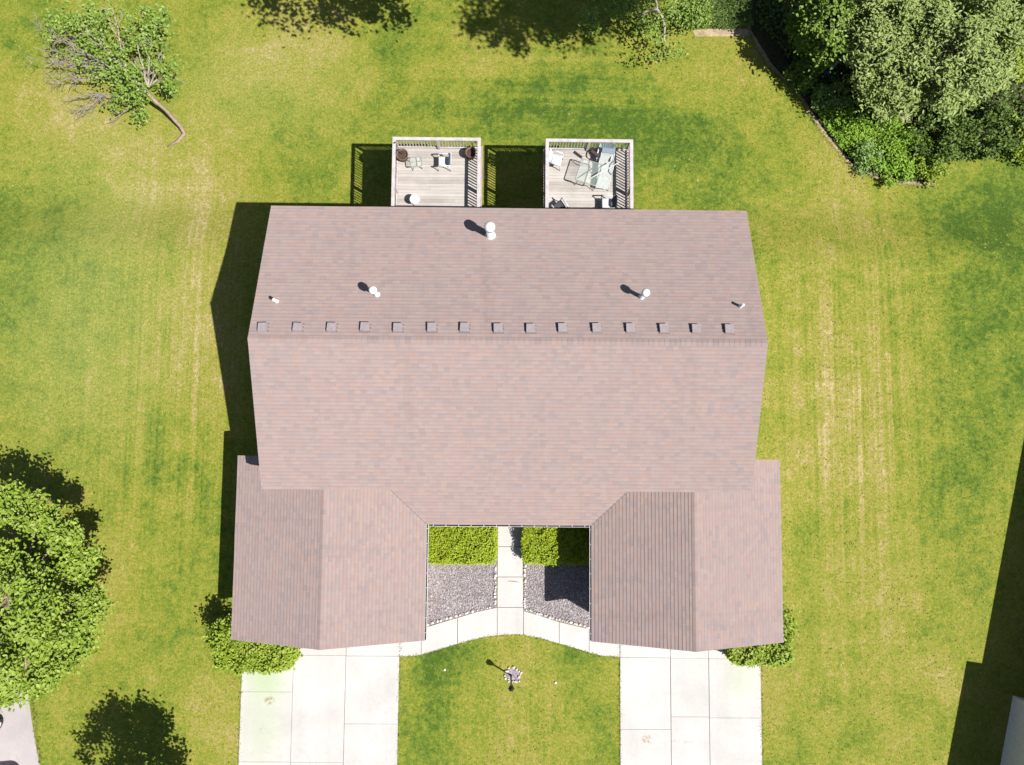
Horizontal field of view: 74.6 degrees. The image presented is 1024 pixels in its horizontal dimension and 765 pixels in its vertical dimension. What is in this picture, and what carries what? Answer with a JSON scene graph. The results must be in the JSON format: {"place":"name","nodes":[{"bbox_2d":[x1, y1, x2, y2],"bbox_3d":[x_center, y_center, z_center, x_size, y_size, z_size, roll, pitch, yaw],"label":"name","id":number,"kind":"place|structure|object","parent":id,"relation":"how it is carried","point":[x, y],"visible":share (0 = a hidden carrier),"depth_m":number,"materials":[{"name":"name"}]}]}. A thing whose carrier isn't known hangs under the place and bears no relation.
{"place":"outdoors","nodes":[
{"label":"outdoors","id":0,"kind":"place"},
{"bbox_2d":[0,687,39,764],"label":"neighbour driveway","id":1,"kind":"structure","parent":0,"point":[17,742],"depth_m":30.69,"materials":[{"name":"concrete"}]},
{"bbox_2d":[239,643,398,764],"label":"driveway","id":2,"kind":"structure","parent":0,"point":[338,706],"depth_m":30.88,"materials":[{"name":"concrete"}]},
{"bbox_2d":[0,0,1023,764],"bbox_3d":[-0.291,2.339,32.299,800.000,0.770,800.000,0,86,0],"label":"lawn","id":3,"kind":"structure","parent":0,"point":[228,138],"depth_m":32.25,"materials":[{"name":"green plant"}]},
{"bbox_2d":[0,473,115,712],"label":"maple tree","id":4,"kind":"object","parent":3,"relation":"on","point":[30,577],"visible":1,"depth_m":27.71,"materials":[{"name":"green plant"}]},
{"bbox_2d":[24,0,185,146],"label":"leaning tree","id":5,"kind":"object","parent":3,"relation":"on","point":[130,72],"visible":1,"depth_m":31.31,"materials":[{"name":"green plant"}]},
{"bbox_2d":[143,755,166,764],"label":"young tree","id":6,"kind":"object","parent":3,"relation":"on","point":[146,763],"visible":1,"depth_m":27.76,"materials":[{"name":"green plant"}]},
{"bbox_2d":[201,613,302,676],"bbox_3d":[-11.656,11.688,29.990,4.255,2.406,2.707,0,86,0],"label":"corner shrub","id":7,"kind":"object","parent":3,"relation":"on","point":[228,652],"visible":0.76,"depth_m":29.64,"materials":[{"name":"green plant"}]},
{"bbox_2d":[391,137,483,207],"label":"deck","id":8,"kind":"structure","parent":3,"relation":"on","point":[459,185],"depth_m":29.98,"materials":[{"name":"brown wood"}]},
{"bbox_2d":[396,148,407,161],"bbox_3d":[-4.851,-10.039,29.833,0.540,0.450,0.536,0,86,0],"label":"plant pot","id":9,"kind":"object","parent":8,"relation":"on","point":[401,157],"visible":1,"depth_m":29.66,"materials":[{"name":"brown ceramic"}]},
{"bbox_2d":[410,194,420,206],"bbox_3d":[-4.260,-8.011,29.666,0.450,0.509,0.452,0,86,0],"label":"side table","id":10,"kind":"object","parent":8,"relation":"on","point":[415,199],"visible":0.97,"depth_m":29.42,"materials":[{"name":"white plastic"}]},
{"bbox_2d":[409,156,422,168],"bbox_3d":[-4.228,-9.695,29.805,0.544,0.478,0.464,-7,86,-1],"label":"glass table","id":11,"kind":"object","parent":8,"relation":"on","point":[419,160],"visible":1,"depth_m":29.58,"materials":[{"name":"grey"}]},
{"bbox_2d":[437,153,450,171],"bbox_3d":[-2.965,-9.735,29.621,0.648,0.868,0.630,0,86,0],"label":"patio chair","id":12,"kind":"object","parent":8,"relation":"on","point":[444,162],"visible":1,"depth_m":29.63,"materials":[{"name":"white plastic"}]},
{"bbox_2d":[465,147,475,159],"bbox_3d":[-1.824,-10.126,29.841,0.475,0.500,0.472,0,86,0],"label":"plant pot","id":13,"kind":"object","parent":8,"relation":"on","point":[470,152],"visible":1,"depth_m":29.64,"materials":[{"name":"brown ceramic"}]},
{"bbox_2d":[427,528,496,625],"bbox_3d":[-2.564,8.768,31.415,3.741,0.001,5.413,0,86,0],"label":"gravel bed","id":14,"kind":"object","parent":3,"relation":"on","point":[438,577],"visible":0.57,"depth_m":31.36,"materials":[{"name":"grey gravel"}]},
{"bbox_2d":[428,524,498,566],"bbox_3d":[-2.332,7.381,30.961,3.499,1.194,2.145,0,86,0],"label":"hedge","id":15,"kind":"object","parent":14,"relation":"on","point":[489,534],"visible":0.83,"depth_m":30.71,"materials":[{"name":"green plant"}]},
{"bbox_2d":[231,206,783,651],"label":"duplex house","id":16,"kind":"structure","parent":3,"relation":"on","point":[417,371],"depth_m":26.15,"materials":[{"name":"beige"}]},
{"bbox_2d":[399,527,619,656],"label":"walkway","id":17,"kind":"structure","parent":3,"relation":"on","point":[506,616],"depth_m":31.24,"materials":[{"name":"concrete"}]},
{"bbox_2d":[506,668,520,682],"bbox_3d":[0.059,13.545,31.099,0.680,0.001,0.680,0,86,0],"label":"stone ring bed","id":18,"kind":"object","parent":3,"relation":"on","point":[514,672],"visible":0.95,"depth_m":31.10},
{"bbox_2d":[508,674,513,690],"bbox_3d":[-0.040,13.481,30.226,0.280,1.760,0.242,0,86,0],"label":"lamp post","id":19,"kind":"object","parent":18,"relation":"on","point":[511,688],"visible":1,"depth_m":29.57,"materials":[{"name":"black metal"}]},
{"bbox_2d":[523,528,588,627],"bbox_3d":[2.255,8.810,31.455,3.492,0.001,5.479,0,86,0],"label":"gravel bed","id":20,"kind":"object","parent":3,"relation":"on","point":[546,595],"visible":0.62,"depth_m":31.39,"materials":[{"name":"grey gravel"}]},
{"bbox_2d":[427,556,588,626],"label":"gravel stones","id":21,"kind":"object","parent":20,"relation":"on","point":[578,570],"visible":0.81,"depth_m":31.35,"materials":[{"name":"grey gravel"}]},
{"bbox_2d":[520,527,588,566],"bbox_3d":[2.093,7.391,31.028,3.501,1.138,2.169,0,86,0],"label":"hedge","id":22,"kind":"object","parent":20,"relation":"on","point":[528,547],"visible":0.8,"depth_m":30.75,"materials":[{"name":"green plant"}]},
{"bbox_2d":[541,138,633,208],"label":"deck","id":23,"kind":"structure","parent":3,"relation":"on","point":[557,184],"depth_m":30.03,"materials":[{"name":"brown wood"}]},
{"bbox_2d":[549,148,563,170],"bbox_3d":[1.915,-9.843,29.673,0.648,0.868,0.630,15,86,1],"label":"patio chair","id":24,"kind":"object","parent":23,"relation":"on","point":[554,159],"visible":0.95,"depth_m":29.68,"materials":[{"name":"white plastic"}]},
{"bbox_2d":[550,197,569,208],"bbox_3d":[2.103,-7.681,29.518,0.630,0.868,0.648,-34,87,-3],"label":"patio chair","id":25,"kind":"object","parent":23,"relation":"on","point":[559,204],"visible":0.63,"depth_m":29.54,"materials":[{"name":"grey metal"}]},
{"bbox_2d":[575,158,601,185],"bbox_3d":[3.353,-9.166,29.709,0.964,0.726,1.044,17,86,1],"label":"glass table","id":26,"kind":"object","parent":23,"relation":"on","point":[581,165],"visible":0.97,"depth_m":29.36,"materials":[{"name":"grey"}]},
{"bbox_2d":[591,163,617,177],"bbox_3d":[4.010,-9.192,29.152,1.318,0.327,0.060,-26,87,-2],"label":"parasol pole","id":27,"kind":"object","parent":26,"relation":"on","point":[603,170],"visible":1,"depth_m":29.15,"materials":[{"name":"white metal"}]},
{"bbox_2d":[589,149,598,159],"bbox_3d":[3.572,-9.869,29.450,0.398,0.749,0.196,38,86,2],"label":"broom","id":28,"kind":"object","parent":23,"relation":"on","point":[594,153],"visible":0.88,"depth_m":29.08,"materials":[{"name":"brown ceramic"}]},
{"bbox_2d":[595,143,614,161],"bbox_3d":[4.110,-10.130,29.714,0.716,0.868,0.740,15,86,1],"label":"patio chair","id":29,"kind":"object","parent":23,"relation":"on","point":[607,145],"visible":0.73,"depth_m":29.51,"materials":[{"name":"white fabric"}]},
{"bbox_2d":[595,147,615,190],"bbox_3d":[4.112,-9.399,29.626,0.700,0.935,1.642,8,86,0],"label":"lounge chair","id":30,"kind":"object","parent":23,"relation":"on","point":[604,178],"visible":0.93,"depth_m":29.71,"materials":[{"name":"white fabric"}]},
{"bbox_2d":[600,195,616,208],"bbox_3d":[4.240,-7.866,29.551,0.648,0.868,0.630,0,86,0],"label":"patio chair","id":31,"kind":"object","parent":23,"relation":"on","point":[607,203],"visible":0.88,"depth_m":29.55,"materials":[{"name":"white paint"}]},
{"bbox_2d":[573,0,715,73],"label":"tree","id":32,"kind":"object","parent":3,"relation":"on","point":[699,15],"visible":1,"depth_m":32.78,"materials":[{"name":"green plant"}]},
{"bbox_2d":[679,0,753,29],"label":"tall grass","id":33,"kind":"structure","parent":3,"relation":"on","point":[743,20],"depth_m":34.09,"materials":[{"name":"plant"}]},
{"bbox_2d":[693,28,749,35],"bbox_3d":[10.695,-17.838,34.241,2.961,0.001,0.468,0,86,0],"label":"dirt edge","id":34,"kind":"object","parent":3,"relation":"on","point":[723,32],"visible":1,"depth_m":34.24,"materials":[{"name":"brown soil"}]},
{"bbox_2d":[722,598,799,669],"bbox_3d":[11.692,11.834,30.560,4.079,1.650,2.567,-34,87,-3],"label":"corner shrub","id":35,"kind":"object","parent":3,"relation":"on","point":[759,655],"visible":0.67,"depth_m":30.09,"materials":[{"name":"green plant"}]},
{"bbox_2d":[747,22,933,185],"bbox_3d":[15.951,-13.418,33.967,12.638,0.001,2.305,42,87,2],"label":"dirt edge","id":36,"kind":"object","parent":3,"relation":"on","point":[760,49],"visible":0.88,"depth_m":33.97,"materials":[{"name":"brown soil"}]},
{"bbox_2d":[746,0,1023,181],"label":"planting bed","id":37,"kind":"object","parent":3,"relation":"on","point":[780,61],"visible":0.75,"depth_m":34.13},
{"bbox_2d":[781,56,821,95],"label":"shrub","id":38,"kind":"object","parent":37,"relation":"on","point":[802,79],"visible":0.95,"depth_m":33.60,"materials":[{"name":"green plant"}]},
{"bbox_2d":[781,0,861,77],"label":"dark tree","id":39,"kind":"object","parent":37,"relation":"on","point":[819,41],"visible":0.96,"depth_m":31.18,"materials":[{"name":"green plant"}]},
{"bbox_2d":[810,78,852,113],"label":"shrub","id":40,"kind":"object","parent":37,"relation":"on","point":[821,92],"visible":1,"depth_m":33.38,"materials":[{"name":"green plant"}]},
{"bbox_2d":[824,52,848,76],"bbox_3d":[16.001,-15.739,33.139,0.540,2.000,0.540,0,86,0],"label":"bird bath","id":41,"kind":"object","parent":37,"relation":"on","point":[826,72],"visible":0.38,"depth_m":33.71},
{"bbox_2d":[823,90,862,132],"bbox_3d":[16.610,-13.397,33.568,2.000,0.913,2.129,0,86,0],"label":"shrub","id":42,"kind":"object","parent":37,"relation":"on","point":[845,121],"visible":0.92,"depth_m":33.47,"materials":[{"name":"green plant"}]},
{"bbox_2d":[848,137,887,177],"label":"shrub","id":43,"kind":"object","parent":37,"relation":"on","point":[861,150],"visible":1,"depth_m":33.36,"materials":[{"name":"green plant"}]},
{"bbox_2d":[811,96,931,178],"bbox_3d":[18.255,-12.112,33.605,7.183,0.652,3.244,13,86,0],"label":"ground cover","id":44,"kind":"object","parent":37,"relation":"on","point":[891,140],"visible":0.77,"depth_m":33.64,"materials":[{"name":"green plant"}]},
{"bbox_2d":[851,83,891,120],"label":"shrub","id":45,"kind":"object","parent":37,"relation":"on","point":[864,111],"visible":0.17,"depth_m":33.57,"materials":[{"name":"green plant"}]},
{"bbox_2d":[755,0,1023,163],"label":"shade plants","id":46,"kind":"object","parent":37,"relation":"on","point":[1011,97],"visible":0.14,"depth_m":33.90,"materials":[{"name":"green plant"}]},
{"bbox_2d":[830,0,955,129],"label":"pale tree","id":47,"kind":"object","parent":37,"relation":"on","point":[875,32],"visible":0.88,"depth_m":30.27,"materials":[{"name":"green plant"}]},
{"bbox_2d":[878,146,915,188],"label":"shrub","id":48,"kind":"object","parent":37,"relation":"on","point":[902,167],"visible":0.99,"depth_m":33.38,"materials":[{"name":"green plant"}]},
{"bbox_2d":[895,108,908,123],"bbox_3d":[19.628,-13.424,33.808,0.610,0.499,0.787,-42,87,-3],"label":"garden rock","id":49,"kind":"object","parent":37,"relation":"on","point":[900,116],"visible":0.34,"depth_m":33.67,"materials":[{"name":"beige stone"}]},
{"bbox_2d":[912,147,952,188],"bbox_3d":[20.826,-10.711,33.398,1.601,0.927,2.239,-37,87,-3],"label":"shrub","id":50,"kind":"object","parent":37,"relation":"on","point":[938,170],"visible":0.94,"depth_m":33.37,"materials":[{"name":"green plant"}]},
{"bbox_2d":[910,106,982,169],"bbox_3d":[21.273,-12.226,33.081,3.428,1.800,3.099,-44,87,-3],"label":"shrub","id":51,"kind":"object","parent":37,"relation":"on","point":[942,147],"visible":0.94,"depth_m":32.97,"materials":[{"name":"green plant"}]},
{"bbox_2d":[879,0,1023,125],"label":"pale tree","id":52,"kind":"object","parent":37,"relation":"on","point":[988,70],"visible":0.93,"depth_m":29.30,"materials":[{"name":"green plant"}]},
{"bbox_2d":[955,0,1023,82],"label":"pale tree","id":53,"kind":"object","parent":37,"relation":"on","point":[1020,65],"visible":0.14,"depth_m":30.03,"materials":[{"name":"green plant"}]},
{"bbox_2d":[957,92,1023,160],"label":"shrub","id":54,"kind":"object","parent":37,"relation":"on","point":[993,116],"visible":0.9,"depth_m":33.01,"materials":[{"name":"green plant"}]},
{"bbox_2d":[1007,113,1023,163],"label":"shrub","id":55,"kind":"object","parent":37,"relation":"on","point":[1019,153],"visible":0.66,"depth_m":33.29,"materials":[{"name":"green plant"}]},
{"bbox_2d":[1000,695,1023,764],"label":"neighbour house","id":56,"kind":"structure","parent":3,"relation":"on","point":[1013,751],"depth_m":30.66,"materials":[{"name":"white paint"}]},
{"bbox_2d":[620,644,761,764],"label":"driveway","id":57,"kind":"structure","parent":0,"point":[679,707],"depth_m":31.03,"materials":[{"name":"concrete"}]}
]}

